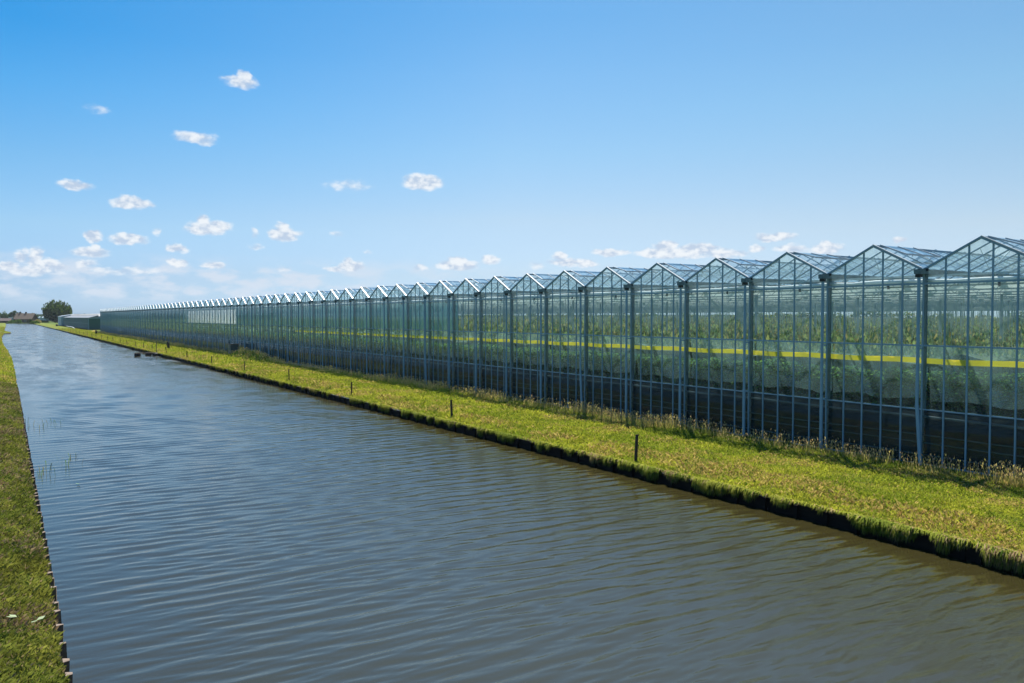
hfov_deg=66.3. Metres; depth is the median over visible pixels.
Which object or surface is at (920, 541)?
timber revetment
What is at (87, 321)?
greenhouse
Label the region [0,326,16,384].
grass
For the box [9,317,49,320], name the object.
distant greenhouse
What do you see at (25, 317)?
farmhouse
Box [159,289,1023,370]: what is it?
crop strings
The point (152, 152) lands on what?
sky
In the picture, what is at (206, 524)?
canal water
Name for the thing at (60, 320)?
pale shed
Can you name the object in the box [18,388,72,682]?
timber revetment
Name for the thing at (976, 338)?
crop plants
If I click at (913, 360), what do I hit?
sticky tape
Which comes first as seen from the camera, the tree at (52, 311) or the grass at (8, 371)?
the grass at (8, 371)
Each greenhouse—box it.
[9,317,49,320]
[63,314,229,328]
[100,235,1023,479]
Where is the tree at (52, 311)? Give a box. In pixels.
[41,300,71,322]
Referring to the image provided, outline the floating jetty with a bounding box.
[134,352,157,355]
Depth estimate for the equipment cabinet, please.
111.00 m
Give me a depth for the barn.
714.54 m
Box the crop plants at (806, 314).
[464,312,1023,319]
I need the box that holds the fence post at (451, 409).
[450,400,452,416]
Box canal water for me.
[2,324,1023,682]
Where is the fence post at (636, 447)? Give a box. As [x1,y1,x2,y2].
[634,434,638,460]
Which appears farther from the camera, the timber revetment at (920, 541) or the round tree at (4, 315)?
the round tree at (4, 315)
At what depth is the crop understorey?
42.54 m
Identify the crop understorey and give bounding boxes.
[111,321,1023,367]
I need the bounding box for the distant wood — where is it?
[7,313,824,317]
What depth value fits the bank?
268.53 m
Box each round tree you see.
[0,312,8,317]
[8,311,17,317]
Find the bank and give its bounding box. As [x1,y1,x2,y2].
[0,323,56,677]
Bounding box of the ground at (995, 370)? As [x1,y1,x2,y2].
[46,318,1023,418]
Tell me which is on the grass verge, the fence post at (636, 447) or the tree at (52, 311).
the fence post at (636, 447)
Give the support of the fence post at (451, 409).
on the grass verge
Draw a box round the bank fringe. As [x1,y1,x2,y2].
[70,332,1023,575]
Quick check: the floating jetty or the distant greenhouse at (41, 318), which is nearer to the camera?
the floating jetty
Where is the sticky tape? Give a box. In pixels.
[296,330,1023,367]
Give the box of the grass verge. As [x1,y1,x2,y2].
[37,323,1023,539]
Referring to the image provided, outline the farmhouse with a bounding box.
[13,312,37,322]
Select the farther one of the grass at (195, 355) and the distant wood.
the distant wood
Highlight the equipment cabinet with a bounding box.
[228,343,238,353]
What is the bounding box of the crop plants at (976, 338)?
[111,315,1023,360]
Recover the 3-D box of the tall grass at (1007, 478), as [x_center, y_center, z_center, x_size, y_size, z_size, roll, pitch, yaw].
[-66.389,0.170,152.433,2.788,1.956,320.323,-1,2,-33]
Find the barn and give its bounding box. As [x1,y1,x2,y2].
[0,318,11,322]
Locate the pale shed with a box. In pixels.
[58,314,99,325]
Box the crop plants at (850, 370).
[111,323,1023,418]
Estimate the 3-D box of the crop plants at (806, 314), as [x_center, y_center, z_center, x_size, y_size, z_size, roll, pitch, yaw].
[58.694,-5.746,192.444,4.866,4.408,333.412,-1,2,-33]
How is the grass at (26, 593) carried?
on the bank
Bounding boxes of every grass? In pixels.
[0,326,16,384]
[0,381,69,682]
[58,328,282,365]
[92,330,1023,488]
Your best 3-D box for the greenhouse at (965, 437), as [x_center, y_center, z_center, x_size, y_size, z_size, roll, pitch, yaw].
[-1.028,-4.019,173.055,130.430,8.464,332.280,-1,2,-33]
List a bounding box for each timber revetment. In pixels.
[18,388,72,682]
[35,324,1023,574]
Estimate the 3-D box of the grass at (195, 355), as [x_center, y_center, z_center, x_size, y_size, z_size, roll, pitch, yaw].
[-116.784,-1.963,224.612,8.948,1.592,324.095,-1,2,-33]
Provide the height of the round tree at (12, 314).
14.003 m
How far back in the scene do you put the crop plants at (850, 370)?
37.89 m
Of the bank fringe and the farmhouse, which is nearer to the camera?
the bank fringe

